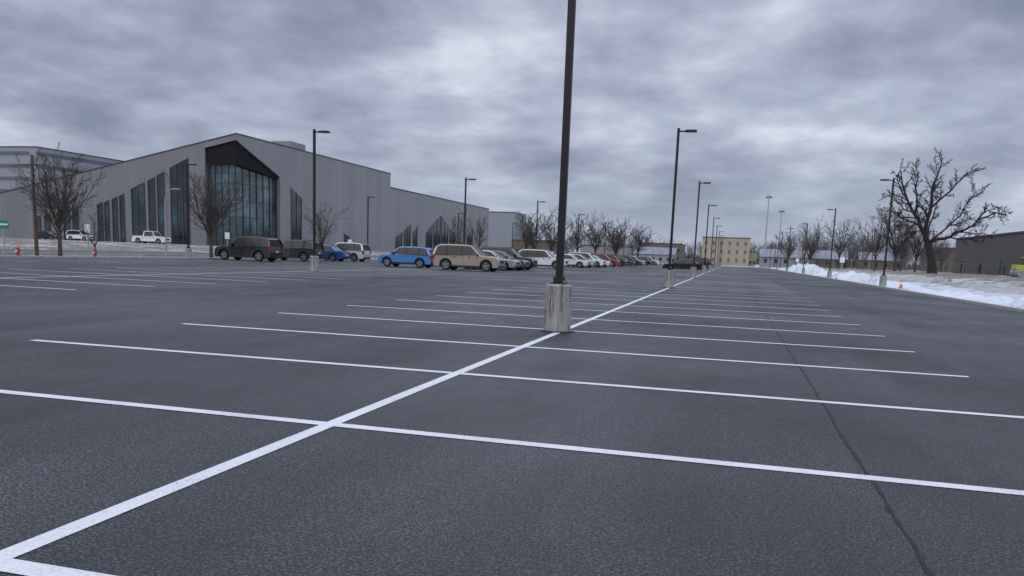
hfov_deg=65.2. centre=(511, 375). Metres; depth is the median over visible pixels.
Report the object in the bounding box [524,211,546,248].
bare tree
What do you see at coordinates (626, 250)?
warehouse
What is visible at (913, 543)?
paving seams
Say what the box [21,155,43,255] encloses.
utility pole
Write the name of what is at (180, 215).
slot glazing
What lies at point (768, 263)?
walls
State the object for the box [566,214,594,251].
bare tree
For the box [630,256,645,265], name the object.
suv
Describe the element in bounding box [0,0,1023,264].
sky
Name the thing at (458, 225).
parking lot lamp
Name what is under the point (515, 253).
suv
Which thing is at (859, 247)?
distant treeline
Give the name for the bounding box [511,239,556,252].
brown block building
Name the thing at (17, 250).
fire hydrant
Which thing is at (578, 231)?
parking lot lamp
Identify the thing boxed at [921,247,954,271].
long warehouse
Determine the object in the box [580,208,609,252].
bare tree
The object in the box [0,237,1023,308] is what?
ground
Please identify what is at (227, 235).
road sign
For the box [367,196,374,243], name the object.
parking lot lamp
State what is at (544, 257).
suv
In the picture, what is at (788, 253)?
parking lot lamp
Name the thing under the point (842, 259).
road sign
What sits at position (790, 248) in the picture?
bare tree
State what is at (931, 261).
old bare tree
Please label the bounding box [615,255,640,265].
suv
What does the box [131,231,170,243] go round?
pickup truck
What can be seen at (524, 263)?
sedan car
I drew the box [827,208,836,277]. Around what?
parking lot lamp
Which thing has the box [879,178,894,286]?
parking lot lamp
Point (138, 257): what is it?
kerb
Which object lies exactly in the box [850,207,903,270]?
bare tree
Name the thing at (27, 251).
road
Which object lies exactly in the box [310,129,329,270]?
parking lot lamp
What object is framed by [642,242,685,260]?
brick warehouse
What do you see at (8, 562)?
parking lines
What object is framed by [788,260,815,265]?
chain link fence
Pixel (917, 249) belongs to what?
bare tree
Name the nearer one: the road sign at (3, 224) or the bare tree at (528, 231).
the road sign at (3, 224)
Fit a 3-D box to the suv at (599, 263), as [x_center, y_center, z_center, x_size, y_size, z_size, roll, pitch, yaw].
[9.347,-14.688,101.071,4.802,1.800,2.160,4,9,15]
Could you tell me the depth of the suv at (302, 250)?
67.07 m
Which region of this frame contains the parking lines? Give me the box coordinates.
[0,258,1023,575]
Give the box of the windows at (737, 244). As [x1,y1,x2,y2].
[704,241,746,262]
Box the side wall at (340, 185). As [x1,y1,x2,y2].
[237,135,390,250]
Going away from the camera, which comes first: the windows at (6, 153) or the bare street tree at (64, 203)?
the bare street tree at (64, 203)
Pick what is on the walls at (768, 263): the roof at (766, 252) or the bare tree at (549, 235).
the roof at (766, 252)
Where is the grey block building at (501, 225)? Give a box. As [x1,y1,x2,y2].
[488,211,525,246]
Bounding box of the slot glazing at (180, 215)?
[37,160,472,248]
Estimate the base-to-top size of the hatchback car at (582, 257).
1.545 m
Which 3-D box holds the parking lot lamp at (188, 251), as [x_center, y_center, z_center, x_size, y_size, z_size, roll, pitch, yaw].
[-24.147,-12.233,60.174,1.025,7.380,0.450,4,9,15]
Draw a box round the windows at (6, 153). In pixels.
[0,151,112,191]
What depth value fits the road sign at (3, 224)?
49.85 m
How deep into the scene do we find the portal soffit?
145.71 m
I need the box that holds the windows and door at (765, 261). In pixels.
[764,259,800,262]
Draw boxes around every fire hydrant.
[15,246,20,255]
[92,248,97,256]
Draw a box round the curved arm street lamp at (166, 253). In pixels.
[164,188,179,256]
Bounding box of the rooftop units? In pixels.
[180,141,304,150]
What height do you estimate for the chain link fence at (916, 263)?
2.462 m
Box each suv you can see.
[66,230,95,240]
[214,236,283,260]
[281,239,323,260]
[324,242,370,261]
[432,243,504,271]
[481,246,537,269]
[519,249,567,268]
[569,252,604,266]
[591,253,619,266]
[607,254,626,266]
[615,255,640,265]
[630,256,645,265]
[636,256,655,264]
[692,257,709,267]
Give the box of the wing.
[390,188,488,250]
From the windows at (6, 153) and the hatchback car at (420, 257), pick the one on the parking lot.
the hatchback car at (420, 257)
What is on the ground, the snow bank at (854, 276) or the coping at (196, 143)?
the snow bank at (854, 276)
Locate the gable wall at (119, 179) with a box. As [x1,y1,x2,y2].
[0,134,236,244]
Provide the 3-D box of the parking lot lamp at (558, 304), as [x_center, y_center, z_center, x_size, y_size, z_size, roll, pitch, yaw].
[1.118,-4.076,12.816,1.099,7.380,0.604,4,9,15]
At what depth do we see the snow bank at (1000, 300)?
35.67 m
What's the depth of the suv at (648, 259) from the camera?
168.34 m
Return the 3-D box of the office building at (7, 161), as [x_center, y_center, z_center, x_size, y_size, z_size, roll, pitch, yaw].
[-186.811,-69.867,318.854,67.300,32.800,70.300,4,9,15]
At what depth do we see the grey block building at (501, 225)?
338.13 m
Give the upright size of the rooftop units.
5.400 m
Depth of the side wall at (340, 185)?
178.88 m
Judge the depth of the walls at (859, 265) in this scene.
245.05 m
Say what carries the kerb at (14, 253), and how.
on the ground
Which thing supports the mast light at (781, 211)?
on the ground
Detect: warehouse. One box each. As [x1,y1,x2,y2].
[580,245,631,255]
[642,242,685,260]
[748,251,756,266]
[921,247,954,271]
[952,231,1023,275]
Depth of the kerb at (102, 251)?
79.07 m
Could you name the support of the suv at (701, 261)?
on the parking lot
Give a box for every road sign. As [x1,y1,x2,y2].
[0,220,8,255]
[84,224,89,255]
[225,232,229,245]
[840,257,844,270]
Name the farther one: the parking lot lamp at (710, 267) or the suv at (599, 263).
the parking lot lamp at (710, 267)
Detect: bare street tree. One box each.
[7,142,105,255]
[74,210,112,248]
[163,163,251,257]
[303,200,349,244]
[445,208,469,243]
[466,216,489,246]
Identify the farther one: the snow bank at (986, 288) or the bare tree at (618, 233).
the bare tree at (618, 233)
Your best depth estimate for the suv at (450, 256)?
54.61 m
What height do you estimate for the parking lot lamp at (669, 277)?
7.380 m
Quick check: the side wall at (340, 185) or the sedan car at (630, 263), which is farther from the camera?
the side wall at (340, 185)
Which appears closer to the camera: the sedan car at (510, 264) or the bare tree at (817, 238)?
the sedan car at (510, 264)
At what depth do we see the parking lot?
5.99 m
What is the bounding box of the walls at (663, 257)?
[634,254,675,262]
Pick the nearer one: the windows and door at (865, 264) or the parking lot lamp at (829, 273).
the parking lot lamp at (829, 273)
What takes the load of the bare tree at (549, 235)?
on the ground
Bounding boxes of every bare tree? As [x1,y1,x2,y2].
[513,211,540,248]
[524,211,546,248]
[537,207,572,250]
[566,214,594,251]
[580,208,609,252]
[602,219,635,254]
[604,219,628,254]
[627,223,653,255]
[775,228,799,259]
[796,218,826,263]
[824,219,861,268]
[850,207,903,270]
[864,198,924,270]
[879,147,1012,273]
[889,218,917,270]
[902,216,939,271]
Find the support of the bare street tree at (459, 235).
on the ground
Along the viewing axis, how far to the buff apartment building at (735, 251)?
303.55 m
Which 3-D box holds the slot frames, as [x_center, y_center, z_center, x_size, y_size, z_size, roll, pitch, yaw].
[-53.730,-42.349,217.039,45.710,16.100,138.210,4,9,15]
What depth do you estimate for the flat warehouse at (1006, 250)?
151.08 m
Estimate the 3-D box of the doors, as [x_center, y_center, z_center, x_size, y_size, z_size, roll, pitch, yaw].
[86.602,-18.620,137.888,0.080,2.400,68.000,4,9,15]
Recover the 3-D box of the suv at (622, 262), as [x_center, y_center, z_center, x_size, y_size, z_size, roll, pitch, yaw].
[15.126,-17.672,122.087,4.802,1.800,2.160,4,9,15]
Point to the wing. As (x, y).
(423, 213)
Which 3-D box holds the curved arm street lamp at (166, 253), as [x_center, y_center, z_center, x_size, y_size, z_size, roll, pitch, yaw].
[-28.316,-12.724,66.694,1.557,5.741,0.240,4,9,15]
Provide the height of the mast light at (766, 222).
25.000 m
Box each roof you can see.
[633,247,676,254]
[758,249,801,257]
[809,250,847,259]
[855,252,900,260]
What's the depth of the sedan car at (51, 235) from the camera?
139.51 m
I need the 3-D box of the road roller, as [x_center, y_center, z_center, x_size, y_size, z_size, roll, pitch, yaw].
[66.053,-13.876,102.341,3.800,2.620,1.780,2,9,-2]
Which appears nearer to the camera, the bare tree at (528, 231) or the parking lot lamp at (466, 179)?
the parking lot lamp at (466, 179)
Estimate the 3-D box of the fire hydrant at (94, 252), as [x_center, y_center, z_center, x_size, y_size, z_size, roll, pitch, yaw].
[-28.757,-8.509,55.148,0.340,0.654,0.305,4,9,15]
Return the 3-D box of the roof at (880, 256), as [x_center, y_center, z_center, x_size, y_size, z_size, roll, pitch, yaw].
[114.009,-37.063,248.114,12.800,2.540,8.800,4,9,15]
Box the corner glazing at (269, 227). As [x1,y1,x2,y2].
[209,164,276,245]
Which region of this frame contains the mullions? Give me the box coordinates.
[208,165,276,245]
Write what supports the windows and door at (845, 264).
attached to the walls at (821, 262)
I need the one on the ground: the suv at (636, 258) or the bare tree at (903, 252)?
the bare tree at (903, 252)
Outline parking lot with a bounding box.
[0,258,1023,575]
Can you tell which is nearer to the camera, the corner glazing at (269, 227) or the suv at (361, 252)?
the suv at (361, 252)
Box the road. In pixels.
[0,250,377,256]
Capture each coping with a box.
[0,133,390,192]
[390,187,488,208]
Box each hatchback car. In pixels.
[378,246,433,267]
[567,254,595,267]
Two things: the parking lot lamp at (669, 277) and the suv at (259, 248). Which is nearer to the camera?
the parking lot lamp at (669, 277)
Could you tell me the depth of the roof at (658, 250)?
319.77 m
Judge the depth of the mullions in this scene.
148.84 m
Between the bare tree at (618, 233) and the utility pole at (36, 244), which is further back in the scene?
the bare tree at (618, 233)
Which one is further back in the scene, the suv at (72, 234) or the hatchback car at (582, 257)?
the suv at (72, 234)
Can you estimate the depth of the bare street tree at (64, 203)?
52.06 m
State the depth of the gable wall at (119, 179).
151.55 m
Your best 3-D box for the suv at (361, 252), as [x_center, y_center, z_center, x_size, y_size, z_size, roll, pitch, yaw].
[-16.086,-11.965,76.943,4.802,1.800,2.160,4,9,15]
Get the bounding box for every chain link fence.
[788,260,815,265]
[817,259,1002,274]
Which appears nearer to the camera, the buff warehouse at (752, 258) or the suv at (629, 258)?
the suv at (629, 258)
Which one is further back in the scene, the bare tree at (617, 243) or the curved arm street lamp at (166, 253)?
the bare tree at (617, 243)
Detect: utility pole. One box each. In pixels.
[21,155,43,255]
[779,233,785,267]
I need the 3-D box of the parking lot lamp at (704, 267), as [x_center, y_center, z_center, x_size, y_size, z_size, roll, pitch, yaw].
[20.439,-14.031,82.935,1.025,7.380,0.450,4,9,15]
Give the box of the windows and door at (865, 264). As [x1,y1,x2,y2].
[864,262,899,268]
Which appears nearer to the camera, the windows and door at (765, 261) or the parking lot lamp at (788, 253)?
the parking lot lamp at (788, 253)
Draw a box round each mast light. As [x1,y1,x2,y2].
[764,195,771,248]
[778,210,784,243]
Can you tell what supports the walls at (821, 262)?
on the ground
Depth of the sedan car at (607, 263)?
105.11 m
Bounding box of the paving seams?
[1,269,1020,575]
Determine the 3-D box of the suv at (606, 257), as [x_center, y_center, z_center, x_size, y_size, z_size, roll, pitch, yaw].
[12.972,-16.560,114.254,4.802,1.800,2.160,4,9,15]
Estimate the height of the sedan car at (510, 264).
1.495 m
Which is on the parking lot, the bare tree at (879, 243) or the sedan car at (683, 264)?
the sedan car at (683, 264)
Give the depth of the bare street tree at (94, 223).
55.96 m
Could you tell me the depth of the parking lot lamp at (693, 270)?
59.64 m
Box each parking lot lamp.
[185,163,196,256]
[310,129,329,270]
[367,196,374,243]
[457,213,463,243]
[461,178,475,267]
[535,201,544,248]
[541,0,575,332]
[577,214,584,251]
[663,128,696,287]
[690,181,710,277]
[702,204,716,273]
[708,218,719,270]
[713,225,721,269]
[716,231,722,267]
[786,232,790,270]
[802,223,807,273]
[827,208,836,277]
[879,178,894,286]
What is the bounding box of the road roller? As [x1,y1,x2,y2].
[1009,257,1023,276]
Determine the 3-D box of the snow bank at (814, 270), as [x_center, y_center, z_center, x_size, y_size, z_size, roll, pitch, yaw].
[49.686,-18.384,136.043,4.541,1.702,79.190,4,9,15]
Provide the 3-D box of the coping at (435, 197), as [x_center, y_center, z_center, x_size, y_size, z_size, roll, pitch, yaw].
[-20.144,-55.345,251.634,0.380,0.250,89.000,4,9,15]
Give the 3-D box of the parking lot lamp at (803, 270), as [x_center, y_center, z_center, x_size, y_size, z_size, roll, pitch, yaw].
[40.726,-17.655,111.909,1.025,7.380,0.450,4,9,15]
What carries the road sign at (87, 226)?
on the ground
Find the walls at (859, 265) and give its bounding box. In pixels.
[856,256,899,269]
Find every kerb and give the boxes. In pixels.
[0,248,214,253]
[0,252,377,258]
[0,256,377,259]
[762,267,1023,312]
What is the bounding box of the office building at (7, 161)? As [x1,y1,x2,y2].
[0,146,121,191]
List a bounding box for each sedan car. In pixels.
[33,231,62,239]
[323,245,350,261]
[465,250,520,270]
[477,250,529,269]
[554,254,589,267]
[593,255,610,266]
[617,257,634,265]
[638,258,650,265]
[662,259,702,269]
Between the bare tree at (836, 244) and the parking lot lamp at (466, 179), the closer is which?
the parking lot lamp at (466, 179)
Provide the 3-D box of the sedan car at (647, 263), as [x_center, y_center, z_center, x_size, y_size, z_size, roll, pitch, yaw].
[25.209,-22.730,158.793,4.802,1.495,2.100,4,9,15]
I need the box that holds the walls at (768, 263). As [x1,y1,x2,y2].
[759,257,800,266]
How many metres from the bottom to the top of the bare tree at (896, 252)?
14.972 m
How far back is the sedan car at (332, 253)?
71.80 m
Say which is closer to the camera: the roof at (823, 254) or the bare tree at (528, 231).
the bare tree at (528, 231)
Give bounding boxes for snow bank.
[783,263,837,275]
[825,271,923,287]
[887,275,1023,294]
[907,287,1023,305]
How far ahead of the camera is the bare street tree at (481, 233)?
146.55 m
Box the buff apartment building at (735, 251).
[701,236,750,265]
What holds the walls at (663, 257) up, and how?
on the ground
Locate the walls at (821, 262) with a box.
[809,257,846,267]
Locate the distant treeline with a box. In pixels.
[525,227,955,271]
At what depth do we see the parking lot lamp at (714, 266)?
129.84 m
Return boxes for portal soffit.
[206,141,277,178]
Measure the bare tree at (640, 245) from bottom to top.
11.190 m
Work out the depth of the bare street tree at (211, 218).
67.45 m
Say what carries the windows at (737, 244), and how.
in the buff apartment building at (735, 251)
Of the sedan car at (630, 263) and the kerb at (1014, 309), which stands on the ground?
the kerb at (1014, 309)
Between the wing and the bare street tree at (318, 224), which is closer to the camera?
the bare street tree at (318, 224)
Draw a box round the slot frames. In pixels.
[37,158,472,248]
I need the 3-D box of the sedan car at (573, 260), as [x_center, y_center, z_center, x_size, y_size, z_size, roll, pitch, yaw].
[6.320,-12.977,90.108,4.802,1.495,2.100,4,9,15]
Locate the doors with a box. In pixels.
[960,261,1005,274]
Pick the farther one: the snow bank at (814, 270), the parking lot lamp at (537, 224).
the snow bank at (814, 270)
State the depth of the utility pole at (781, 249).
215.85 m
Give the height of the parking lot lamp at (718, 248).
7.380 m
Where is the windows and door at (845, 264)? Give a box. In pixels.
[815,260,846,267]
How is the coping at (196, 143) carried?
on the gable wall at (119, 179)

